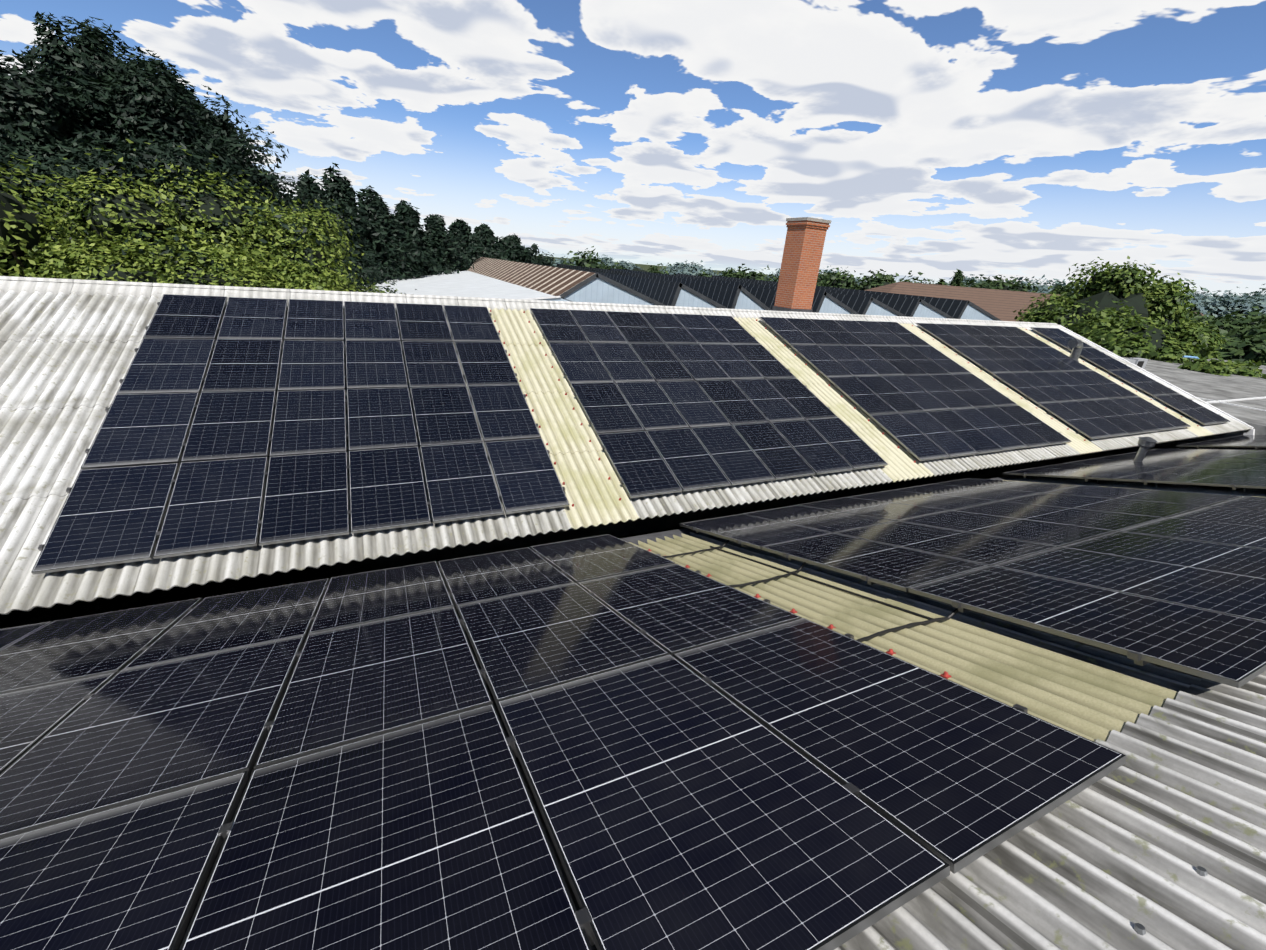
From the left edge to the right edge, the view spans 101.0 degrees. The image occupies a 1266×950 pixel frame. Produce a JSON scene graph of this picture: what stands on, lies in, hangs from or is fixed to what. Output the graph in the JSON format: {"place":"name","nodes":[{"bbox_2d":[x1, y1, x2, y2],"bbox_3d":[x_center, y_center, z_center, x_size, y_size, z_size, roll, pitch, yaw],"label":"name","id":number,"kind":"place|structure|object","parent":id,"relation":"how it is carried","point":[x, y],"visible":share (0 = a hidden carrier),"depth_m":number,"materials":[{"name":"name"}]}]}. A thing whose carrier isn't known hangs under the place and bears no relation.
{"place":"outdoors","nodes":[
{"label":"outdoors","id":0,"kind":"place"},
{"bbox_2d":[438,256,774,566],"bbox_3d":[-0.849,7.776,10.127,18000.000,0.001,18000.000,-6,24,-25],"label":"ground","id":1,"kind":"structure","parent":0,"point":[644,267],"depth_m":1122.43,"materials":[{"name":"green plant"}]},
{"bbox_2d":[0,139,401,293],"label":"hedge foliage","id":2,"kind":"object","parent":1,"relation":"on","point":[329,280],"visible":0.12,"depth_m":12.01,"materials":[{"name":"green plant"}]},
{"bbox_2d":[12,110,443,612],"bbox_3d":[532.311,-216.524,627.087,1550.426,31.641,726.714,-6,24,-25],"label":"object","id":3,"kind":"object","parent":1,"relation":"on","point":[133,600],"depth_m":15.65,"materials":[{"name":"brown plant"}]},
{"bbox_2d":[538,246,1265,365],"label":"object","id":4,"kind":"object","parent":3,"relation":"on","point":[1251,335],"visible":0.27,"depth_m":85.00,"materials":[{"name":"green plant"}]},
{"bbox_2d":[0,11,553,628],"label":"trees","id":5,"kind":"object","parent":1,"relation":"on","point":[56,83],"visible":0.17,"depth_m":14.12,"materials":[{"name":"green plant"}]},
{"bbox_2d":[357,270,572,301],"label":"white roof","id":6,"kind":"structure","parent":1,"relation":"on","point":[466,283],"depth_m":24.33,"materials":[{"name":"white metal"}]},
{"bbox_2d":[0,325,1254,628],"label":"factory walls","id":7,"kind":"structure","parent":1,"relation":"on","point":[612,529],"depth_m":21.13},
{"bbox_2d":[178,447,1265,949],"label":"roof slope","id":8,"kind":"structure","parent":7,"relation":"on","point":[1150,825],"depth_m":2.24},
{"bbox_2d":[0,435,1265,949],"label":"solar array","id":9,"kind":"object","parent":8,"relation":"on","point":[706,763],"visible":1,"depth_m":2.65,"materials":[{"name":"black glass"}]},
{"bbox_2d":[661,540,958,641],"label":"cable conduits","id":10,"kind":"object","parent":8,"relation":"on","point":[931,620],"visible":0.83,"depth_m":4.88,"materials":[{"name":"black"}]},
{"bbox_2d":[442,447,1196,578],"bbox_3d":[2.527,0.796,8.640,38.200,0.120,0.500,-6,24,-25],"label":"valley gutter","id":11,"kind":"object","parent":8,"relation":"on","point":[654,536],"depth_m":7.84,"materials":[{"name":"grey metal"}]},
{"bbox_2d":[490,310,1207,934],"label":"roof screws","id":12,"kind":"object","parent":8,"relation":"on","point":[1140,928],"visible":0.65,"depth_m":4.09,"materials":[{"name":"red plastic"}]},
{"bbox_2d":[1133,437,1157,461],"bbox_3d":[11.315,-0.433,11.625,0.331,0.860,0.340,-6,24,-25],"label":"roof vent pipe","id":13,"kind":"object","parent":8,"relation":"on","point":[1145,444],"visible":0.62,"depth_m":11.51,"materials":[{"name":"metal"}]},
{"bbox_2d":[0,46,1261,362],"bbox_3d":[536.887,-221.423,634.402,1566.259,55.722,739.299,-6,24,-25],"label":"trees","id":14,"kind":"object","parent":1,"relation":"on","point":[1106,298],"visible":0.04,"depth_m":13.07,"materials":[{"name":"green plant"}]},
{"bbox_2d":[467,257,1001,320],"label":"sawtooth roof building","id":15,"kind":"structure","parent":1,"relation":"on","point":[573,283],"depth_m":32.87,"materials":[{"name":"black metal"}]},
{"bbox_2d":[551,254,1265,317],"bbox_3d":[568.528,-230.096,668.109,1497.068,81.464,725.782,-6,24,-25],"label":"distant trees","id":16,"kind":"object","parent":1,"relation":"on","point":[1216,302],"visible":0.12,"depth_m":313.05,"materials":[{"name":"green plant"}]},
{"bbox_2d":[866,282,1203,321],"bbox_3d":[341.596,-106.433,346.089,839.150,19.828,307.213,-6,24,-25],"label":"distant houses","id":17,"kind":"structure","parent":1,"relation":"on","point":[1002,305],"depth_m":58.02,"materials":[{"name":"brown tile"}]},
{"bbox_2d":[1013,256,1265,378],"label":"broadleaf tree crowns","id":18,"kind":"object","parent":1,"relation":"on","point":[1174,350],"visible":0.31,"depth_m":38.49,"materials":[{"name":"green plant"}]},
{"bbox_2d":[1120,356,1265,434],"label":"flat roof annex","id":19,"kind":"object","parent":1,"relation":"on","point":[1242,398],"visible":0.04,"depth_m":23.56,"materials":[{"name":"concrete"}]},
{"bbox_2d":[1126,358,1147,368],"bbox_3d":[22.593,-4.674,23.619,1.339,0.800,7.075,21,27,35],"label":"flat roof plant","id":20,"kind":"object","parent":19,"relation":"on","point":[1141,362],"visible":0.15,"depth_m":25.35,"materials":[{"name":"white metal"}]},
{"bbox_2d":[1182,356,1198,358],"bbox_3d":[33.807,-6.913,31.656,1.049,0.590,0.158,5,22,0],"label":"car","id":21,"kind":"object","parent":19,"relation":"on","point":[1195,357],"visible":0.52,"depth_m":31.51,"materials":[{"name":"blue metal"}]},
{"bbox_2d":[0,290,1251,613],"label":"roof slope","id":22,"kind":"structure","parent":0,"point":[64,362],"depth_m":7.56,"materials":[{"name":"grey metal"}]},
{"bbox_2d":[0,276,1064,328],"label":"ridge capping","id":23,"kind":"object","parent":22,"relation":"on","point":[31,285],"visible":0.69,"depth_m":10.81,"materials":[{"name":"grey metal"}]},
{"bbox_2d":[31,294,1229,574],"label":"solar panels","id":24,"kind":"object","parent":22,"relation":"on","point":[677,402],"depth_m":8.70,"materials":[{"name":"black glass"}]},
{"bbox_2d":[1067,339,1082,361],"bbox_3d":[14.995,-4.181,17.715,0.620,0.860,0.400,-6,24,-25],"label":"roof vent pipe","id":25,"kind":"object","parent":22,"relation":"on","point":[1076,345],"visible":0.79,"depth_m":17.59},
{"bbox_2d":[0,0,1265,296],"label":"sky","id":26,"kind":"structure","parent":0,"point":[935,139],"materials":[{"name":"blue"}]},
{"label":"roof slope","id":27,"kind":"object","parent":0,"visible":0},
{"bbox_2d":[772,217,831,311],"bbox_3d":[6.198,-7.274,19.686,1.120,4.390,1.120,-6,24,-25],"label":"brick chimney","id":28,"kind":"object","parent":27,"relation":"on","point":[802,255],"visible":0.79,"depth_m":19.13,"materials":[{"name":"brick"}]}
]}

